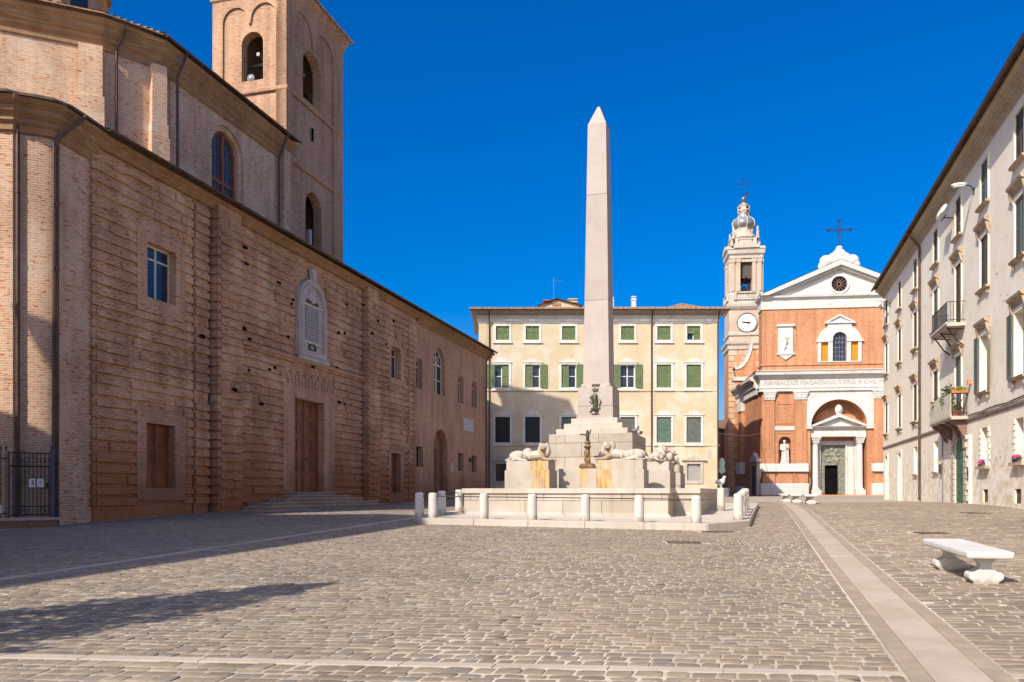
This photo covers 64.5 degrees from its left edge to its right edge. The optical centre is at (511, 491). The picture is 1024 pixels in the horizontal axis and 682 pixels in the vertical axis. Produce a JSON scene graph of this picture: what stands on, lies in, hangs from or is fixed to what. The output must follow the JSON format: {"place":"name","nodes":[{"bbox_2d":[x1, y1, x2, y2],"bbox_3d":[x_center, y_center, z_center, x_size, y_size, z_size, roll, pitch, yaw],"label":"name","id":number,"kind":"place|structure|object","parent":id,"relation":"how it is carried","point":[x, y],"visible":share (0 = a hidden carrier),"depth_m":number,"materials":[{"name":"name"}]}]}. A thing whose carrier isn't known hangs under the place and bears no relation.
{"place":"outdoors","nodes":[
{"label":"outdoors","id":0,"kind":"place"},
{"bbox_2d":[0,495,1023,681],"bbox_3d":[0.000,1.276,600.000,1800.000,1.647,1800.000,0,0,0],"label":"plaza ground","id":1,"kind":"structure","parent":0,"point":[773,499],"depth_m":10.08,"materials":[{"name":"stone"}]},
{"bbox_2d":[0,444,59,528],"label":"iron fence","id":2,"kind":"object","parent":1,"relation":"on","point":[7,522],"visible":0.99,"depth_m":24.27,"materials":[{"name":"black metal"}]},
{"bbox_2d":[29,479,34,486],"bbox_3d":[-14.400,-0.275,24.322,0.160,0.250,0.011,0,0,-40],"label":"notice","id":3,"kind":"object","parent":2,"relation":"attached to","point":[31,482],"visible":1,"depth_m":24.32,"materials":[{"name":"white paper"}]},
{"bbox_2d":[37,479,43,486],"bbox_3d":[-14.232,-0.275,24.464,0.180,0.250,0.011,0,0,-40],"label":"notice","id":4,"kind":"object","parent":2,"relation":"attached to","point":[40,482],"visible":1,"depth_m":24.46,"materials":[{"name":"white paper"}]},
{"bbox_2d":[0,517,413,580],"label":"white paving strip","id":5,"kind":"object","parent":1,"relation":"on","point":[73,568],"visible":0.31,"depth_m":16.69,"materials":[{"name":"white stone"}]},
{"bbox_2d":[0,88,497,524],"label":"brick palace","id":6,"kind":"structure","parent":1,"relation":"on","point":[152,364],"depth_m":31.06,"materials":[{"name":"brown brick"}]},
{"bbox_2d":[0,0,301,231],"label":"cathedral","id":7,"kind":"structure","parent":6,"relation":"on","point":[164,95],"depth_m":35.14,"materials":[{"name":"brick"}]},
{"bbox_2d":[70,0,87,7],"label":"lantern window","id":8,"kind":"structure","parent":7,"relation":"in","point":[83,3],"depth_m":43.97,"materials":[{"name":"blue glass"}]},
{"bbox_2d":[212,131,233,198],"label":"window","id":9,"kind":"structure","parent":7,"relation":"in","point":[222,152],"depth_m":40.48,"materials":[{"name":"brown paint"}]},
{"bbox_2d":[147,245,168,302],"bbox_3d":[-13.251,-8.050,30.051,0.070,2.000,1.540,0,0,16],"label":"window","id":10,"kind":"structure","parent":6,"relation":"in","point":[157,260],"depth_m":30.20,"materials":[{"name":"beige paint"}]},
{"bbox_2d":[295,399,317,491],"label":"door","id":11,"kind":"structure","parent":6,"relation":"in","point":[306,413],"depth_m":40.72,"materials":[{"name":"brown paint"}]},
{"bbox_2d":[296,269,329,367],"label":"wall memorial","id":12,"kind":"object","parent":6,"relation":"attached to","point":[311,326],"depth_m":40.26,"materials":[{"name":"stone"}]},
{"bbox_2d":[391,348,394,377],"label":"window","id":13,"kind":"structure","parent":6,"relation":"in","point":[392,350],"depth_m":51.01,"materials":[{"name":"beige paint"}]},
{"bbox_2d":[391,454,394,492],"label":"door","id":14,"kind":"structure","parent":6,"relation":"in","point":[392,455],"depth_m":50.91,"materials":[{"name":"brown paint"}]},
{"bbox_2d":[416,359,417,387],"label":"window","id":15,"kind":"structure","parent":6,"relation":"in","point":[416,359],"depth_m":54.89,"materials":[{"name":"beige paint"}]},
{"bbox_2d":[416,447,417,466],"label":"window","id":16,"kind":"structure","parent":6,"relation":"in","point":[416,447],"depth_m":54.98,"materials":[{"name":"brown wood"}]},
{"bbox_2d":[433,349,440,394],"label":"window","id":17,"kind":"structure","parent":6,"relation":"in","point":[436,360],"depth_m":58.44,"materials":[{"name":"beige paint"}]},
{"bbox_2d":[433,431,442,492],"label":"door","id":18,"kind":"structure","parent":6,"relation":"in","point":[437,447],"depth_m":58.80,"materials":[{"name":"brown wood"}]},
{"bbox_2d":[458,377,459,402],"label":"window","id":19,"kind":"structure","parent":6,"relation":"in","point":[458,377],"depth_m":63.12,"materials":[{"name":"beige paint"}]},
{"bbox_2d":[463,417,473,432],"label":"wall plaque","id":20,"kind":"object","parent":6,"relation":"attached to","point":[468,425],"depth_m":64.11,"materials":[{"name":"stone"}]},
{"bbox_2d":[210,0,354,261],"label":"bell tower","id":21,"kind":"structure","parent":1,"relation":"on","point":[280,62],"depth_m":49.48,"materials":[{"name":"brick"}]},
{"bbox_2d":[234,492,388,511],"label":"stone steps","id":22,"kind":"structure","parent":1,"relation":"on","point":[294,501],"depth_m":38.07,"materials":[{"name":"stone"}]},
{"bbox_2d":[0,502,1023,681],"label":"cobblestones","id":23,"kind":"structure","parent":1,"relation":"on","point":[32,560],"depth_m":11.53,"materials":[{"name":"stone"}]},
{"bbox_2d":[0,653,1023,678],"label":"white cross strip","id":24,"kind":"object","parent":1,"relation":"on","point":[459,664],"visible":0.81,"depth_m":7.37,"materials":[{"name":"beige stone"}]},
{"bbox_2d":[414,107,758,530],"bbox_3d":[3.960,-7.272,31.958,10.760,17.356,15.960,0,0,18],"label":"obelisk fountain","id":25,"kind":"object","parent":1,"relation":"on","point":[596,448],"visible":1,"depth_m":30.33,"materials":[{"name":"stone"}]},
{"bbox_2d":[415,492,423,520],"bbox_3d":[-3.012,0.473,26.390,0.320,0.930,0.302,0,0,16],"label":"bollard","id":26,"kind":"object","parent":25,"relation":"on","point":[419,504],"visible":0.92,"depth_m":26.27,"materials":[{"name":"white stone"}]},
{"bbox_2d":[428,493,437,517],"bbox_3d":[-2.541,0.484,26.027,0.320,0.930,0.304,0,0,16],"label":"bollard","id":27,"kind":"object","parent":25,"relation":"on","point":[432,506],"visible":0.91,"depth_m":25.90,"materials":[{"name":"white stone"}]},
{"bbox_2d":[437,491,445,514],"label":"bollard","id":28,"kind":"object","parent":25,"relation":"on","point":[441,505],"visible":0.83,"depth_m":28.18,"materials":[{"name":"white stone"}]},
{"bbox_2d":[455,489,462,512],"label":"bollard","id":29,"kind":"object","parent":25,"relation":"on","point":[459,504],"visible":0.84,"depth_m":29.81,"materials":[{"name":"white stone"}]},
{"bbox_2d":[479,493,488,518],"bbox_3d":[-0.886,0.500,25.489,0.320,0.930,0.303,0,0,17],"label":"bollard","id":30,"kind":"object","parent":25,"relation":"on","point":[483,507],"visible":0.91,"depth_m":25.36,"materials":[{"name":"white stone"}]},
{"bbox_2d":[437,496,478,496],"bbox_3d":[-1.713,0.142,25.758,1.440,0.044,0.036,0,0,18],"label":"iron rail","id":31,"kind":"object","parent":30,"relation":"attached to","point":[457,496],"visible":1,"depth_m":25.74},
{"bbox_2d":[527,494,537,519],"bbox_3d":[0.626,0.515,24.998,0.320,0.930,0.301,0,0,16],"label":"bollard","id":32,"kind":"object","parent":25,"relation":"on","point":[532,507],"visible":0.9,"depth_m":24.87,"materials":[{"name":"white stone"}]},
{"bbox_2d":[489,496,526,497],"bbox_3d":[-0.130,0.158,25.244,1.290,0.043,0.036,0,0,18],"label":"iron rail","id":33,"kind":"object","parent":32,"relation":"attached to","point":[507,497],"visible":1,"depth_m":25.23,"materials":[{"name":"metal"}]},
{"bbox_2d":[580,494,590,520],"bbox_3d":[2.215,0.530,24.482,0.320,0.930,0.304,0,0,15],"label":"bollard","id":34,"kind":"object","parent":25,"relation":"on","point":[585,508],"visible":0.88,"depth_m":24.36,"materials":[{"name":"white stone"}]},
{"bbox_2d":[537,497,579,497],"bbox_3d":[1.420,0.173,24.740,1.370,0.044,0.036,0,0,18],"label":"iron rail","id":35,"kind":"object","parent":34,"relation":"attached to","point":[558,497],"visible":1,"depth_m":24.73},
{"bbox_2d":[631,426,639,432],"bbox_3d":[4.894,-2.483,32.663,0.582,0.349,0.196,0,0,30],"label":"pigeon","id":36,"kind":"object","parent":25,"relation":"on","point":[634,430],"visible":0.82,"depth_m":32.56,"materials":[{"name":"white"}]},
{"bbox_2d":[633,495,644,521],"bbox_3d":[3.755,0.546,23.981,0.320,0.930,0.304,0,0,16],"label":"bollard","id":37,"kind":"object","parent":25,"relation":"on","point":[638,508],"visible":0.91,"depth_m":23.86,"materials":[{"name":"white stone"}]},
{"bbox_2d":[590,498,632,498],"bbox_3d":[2.985,0.188,24.232,1.320,0.043,0.036,0,0,18],"label":"iron rail","id":38,"kind":"object","parent":37,"relation":"attached to","point":[611,498],"visible":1,"depth_m":24.22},
{"bbox_2d":[691,495,701,522],"bbox_3d":[5.334,0.560,23.468,0.320,0.930,0.304,0,0,19],"label":"bollard","id":39,"kind":"object","parent":25,"relation":"on","point":[696,500],"visible":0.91,"depth_m":23.34,"materials":[{"name":"white stone"}]},
{"bbox_2d":[644,498,690,499],"bbox_3d":[4.545,0.203,23.725,1.360,0.043,0.036,0,0,18],"label":"iron rail","id":40,"kind":"object","parent":39,"relation":"attached to","point":[667,498],"visible":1,"depth_m":23.70,"materials":[{"name":"metal"}]},
{"bbox_2d":[717,488,724,510],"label":"bollard","id":41,"kind":"object","parent":25,"relation":"on","point":[720,499],"visible":0.92,"depth_m":30.99,"materials":[{"name":"white stone"}]},
{"bbox_2d":[714,476,725,487],"bbox_3d":[8.000,-0.392,31.163,0.255,0.456,0.759,0,0,-20],"label":"gull","id":42,"kind":"object","parent":41,"relation":"on","point":[720,482],"visible":1,"depth_m":31.00,"materials":[{"name":"white"}]},
{"bbox_2d":[733,493,743,519],"bbox_3d":[6.921,0.504,24.793,0.320,0.930,0.304,0,0,20],"label":"bollard","id":43,"kind":"object","parent":25,"relation":"on","point":[738,506],"visible":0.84,"depth_m":24.67,"materials":[{"name":"white stone"}]},
{"bbox_2d":[737,491,745,515],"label":"bollard","id":44,"kind":"object","parent":25,"relation":"on","point":[744,503],"visible":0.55,"depth_m":26.32,"materials":[{"name":"white stone"}]},
{"bbox_2d":[739,490,747,512],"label":"bollard","id":45,"kind":"object","parent":25,"relation":"on","point":[745,491],"visible":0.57,"depth_m":28.05,"materials":[{"name":"white stone"}]},
{"bbox_2d":[741,488,749,509],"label":"bollard","id":46,"kind":"object","parent":25,"relation":"on","point":[748,491],"visible":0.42,"depth_m":29.76,"materials":[{"name":"white stone"}]},
{"bbox_2d":[469,278,729,488],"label":"cream palace","id":47,"kind":"structure","parent":1,"relation":"on","point":[666,372],"depth_m":75.00,"materials":[{"name":"yellow paint"}]},
{"bbox_2d":[494,365,501,387],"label":"window","id":48,"kind":"structure","parent":47,"relation":"in","point":[497,368],"depth_m":75.28,"materials":[{"name":"white paint"}]},
{"bbox_2d":[496,464,505,480],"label":"window","id":49,"kind":"structure","parent":47,"relation":"in","point":[496,464],"depth_m":75.32,"materials":[{"name":"black metal"}]},
{"bbox_2d":[532,365,539,387],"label":"window","id":50,"kind":"structure","parent":47,"relation":"in","point":[535,368],"depth_m":75.28,"materials":[{"name":"white paint"}]},
{"bbox_2d":[569,365,575,387],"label":"window","id":51,"kind":"structure","parent":47,"relation":"in","point":[572,368],"depth_m":75.28,"materials":[{"name":"white paint"}]},
{"bbox_2d":[620,365,634,387],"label":"window","id":52,"kind":"structure","parent":47,"relation":"in","point":[627,372],"depth_m":75.28,"materials":[{"name":"white paint"}]},
{"bbox_2d":[687,333,693,339],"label":"window","id":53,"kind":"structure","parent":47,"relation":"in","point":[690,336],"depth_m":75.28,"materials":[{"name":"white paint"}]},
{"bbox_2d":[687,464,699,480],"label":"window","id":54,"kind":"structure","parent":47,"relation":"in","point":[689,476],"depth_m":75.32,"materials":[{"name":"white metal"}]},
{"bbox_2d":[666,541,701,543],"bbox_3d":[4.130,1.212,19.500,0.780,0.030,0.600,0,0,6],"label":"drain cover","id":55,"kind":"object","parent":1,"relation":"on","point":[683,542],"visible":0.98,"depth_m":19.23,"materials":[{"name":"metal"}]},
{"bbox_2d":[702,531,732,532],"bbox_3d":[5.750,1.112,22.700,0.840,0.030,0.520,0,0,6],"label":"drain cover","id":56,"kind":"object","parent":1,"relation":"on","point":[717,531],"visible":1,"depth_m":22.54,"materials":[{"name":"metal"}]},
{"bbox_2d":[719,420,723,487],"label":"alley house","id":57,"kind":"structure","parent":1,"relation":"on","point":[721,439],"depth_m":118.00,"materials":[{"name":"red brick"}]},
{"bbox_2d":[719,458,724,478],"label":"street sign post","id":58,"kind":"object","parent":1,"relation":"on","point":[721,465],"visible":0.72,"depth_m":76.18,"materials":[{"name":"metal"}]},
{"bbox_2d":[724,484,729,496],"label":"litter bin","id":59,"kind":"object","parent":1,"relation":"on","point":[727,490],"visible":0.84,"depth_m":75.69,"materials":[{"name":"metal"}]},
{"bbox_2d":[721,178,765,494],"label":"clock tower","id":60,"kind":"structure","parent":1,"relation":"on","point":[743,254],"depth_m":111.86,"materials":[{"name":"white brick"}]},
{"bbox_2d":[779,494,789,501],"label":"stone bench","id":61,"kind":"object","parent":1,"relation":"on","point":[785,498],"visible":0.8,"depth_m":48.55,"materials":[{"name":"white stone"}]},
{"bbox_2d":[788,494,800,502],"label":"stone bench","id":62,"kind":"object","parent":1,"relation":"on","point":[794,499],"visible":0.84,"depth_m":45.54,"materials":[{"name":"white stone"}]},
{"bbox_2d":[730,219,882,495],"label":"orange church","id":63,"kind":"structure","parent":1,"relation":"on","point":[810,391],"depth_m":98.27,"materials":[{"name":"brick"}]},
{"bbox_2d":[752,465,755,495],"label":"side door","id":64,"kind":"structure","parent":63,"relation":"in","point":[753,467],"depth_m":100.86,"materials":[{"name":"brown wood"}]},
{"bbox_2d":[780,440,788,463],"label":"saint statue","id":65,"kind":"object","parent":63,"relation":"in","point":[784,447],"visible":1,"depth_m":98.66,"materials":[{"name":"white paint"}]},
{"bbox_2d":[821,445,844,494],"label":"door","id":66,"kind":"structure","parent":63,"relation":"in","point":[830,454],"depth_m":99.49,"materials":[{"name":"beige metal"}]},
{"bbox_2d":[833,332,845,360],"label":"window","id":67,"kind":"structure","parent":63,"relation":"in","point":[839,348],"depth_m":98.04,"materials":[{"name":"blue glass"}]},
{"bbox_2d":[801,494,817,503],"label":"stone bench","id":68,"kind":"object","parent":1,"relation":"on","point":[809,499],"visible":0.92,"depth_m":41.86,"materials":[{"name":"white stone"}]},
{"bbox_2d":[775,501,933,681],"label":"grey paving border","id":69,"kind":"object","parent":1,"relation":"on","point":[908,663],"visible":0.82,"depth_m":9.49,"materials":[{"name":"grey stone"}]},
{"bbox_2d":[779,501,993,681],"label":"pink paving strip","id":70,"kind":"object","parent":1,"relation":"on","point":[936,654],"visible":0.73,"depth_m":9.48,"materials":[{"name":"pink stone"}]},
{"bbox_2d":[790,502,1016,681],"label":"grey paving border","id":71,"kind":"object","parent":1,"relation":"on","point":[990,669],"visible":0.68,"depth_m":9.48,"materials":[{"name":"grey stone"}]},
{"bbox_2d":[913,532,950,533],"bbox_3d":[11.000,1.077,21.300,0.720,0.030,0.720,0,0,6],"label":"drain cover","id":72,"kind":"object","parent":1,"relation":"on","point":[931,533],"visible":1,"depth_m":21.19,"materials":[{"name":"metal"}]},
{"bbox_2d":[871,31,1023,508],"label":"grey palace","id":73,"kind":"structure","parent":1,"relation":"on","point":[951,290],"depth_m":38.58,"materials":[{"name":"beige paint"}]},
{"bbox_2d":[876,299,890,306],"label":"wall street lamp","id":74,"kind":"object","parent":73,"relation":"attached to","point":[880,300],"visible":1,"depth_m":60.10,"materials":[{"name":"metal"}]},
{"bbox_2d":[936,204,953,221],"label":"floodlight cluster","id":75,"kind":"object","parent":73,"relation":"attached to","point":[943,210],"visible":1,"depth_m":41.15,"materials":[{"name":"metal"}]},
{"bbox_2d":[939,383,954,409],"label":"potted plant","id":76,"kind":"object","parent":73,"relation":"on","point":[946,390],"visible":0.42,"depth_m":40.03,"materials":[{"name":"green plant"}]},
{"bbox_2d":[953,404,958,415],"bbox_3d":[21.223,-3.924,38.806,0.312,0.588,0.339,0,0,16],"label":"potted plant","id":77,"kind":"object","parent":73,"relation":"on","point":[956,411],"visible":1,"depth_m":38.71,"materials":[{"name":"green plant"}]},
{"bbox_2d":[950,385,967,392],"bbox_3d":[21.237,-4.883,38.501,0.795,0.365,0.438,0,0,17],"label":"planter box","id":78,"kind":"object","parent":73,"relation":"on","point":[960,389],"visible":1,"depth_m":38.42,"materials":[{"name":"ceramic"}]},
{"bbox_2d":[956,439,964,502],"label":"door","id":79,"kind":"structure","parent":73,"relation":"in","point":[959,446],"depth_m":40.24,"materials":[{"name":"green paint"}]},
{"bbox_2d":[951,182,974,195],"bbox_3d":[20.875,-14.020,37.547,0.990,0.640,0.320,0,0,17],"label":"wall street lamp","id":80,"kind":"object","parent":73,"relation":"attached to","point":[959,184],"visible":1,"depth_m":37.46,"materials":[{"name":"metal"}]},
{"bbox_2d":[978,459,985,465],"bbox_3d":[20.723,-1.304,35.754,0.306,0.309,0.827,0,0,17],"label":"flower box","id":81,"kind":"object","parent":73,"relation":"on","point":[982,461],"visible":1,"depth_m":35.64,"materials":[{"name":"pink wood"}]},
{"bbox_2d":[1011,454,1022,461],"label":"flower box","id":82,"kind":"object","parent":73,"relation":"on","point":[1017,458],"visible":1,"depth_m":30.86,"materials":[{"name":"pink wood"}]},
{"bbox_2d":[923,538,1014,583],"bbox_3d":[7.449,1.147,13.344,0.660,0.564,2.400,0,2,12],"label":"stone bench","id":83,"kind":"object","parent":1,"relation":"on","point":[984,557],"visible":0.94,"depth_m":12.54,"materials":[{"name":"white stone"}]},
{"bbox_2d":[959,512,992,513],"bbox_3d":[16.600,0.749,29.000,0.800,0.030,0.800,0,0,6],"label":"drain cover","id":84,"kind":"object","parent":1,"relation":"on","point":[975,513],"visible":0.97,"depth_m":28.71,"materials":[{"name":"metal"}]},
{"bbox_2d":[108,0,1023,419],"label":"sky","id":85,"kind":"structure","parent":0,"point":[465,122],"materials":[{"name":"blue"}]}
]}

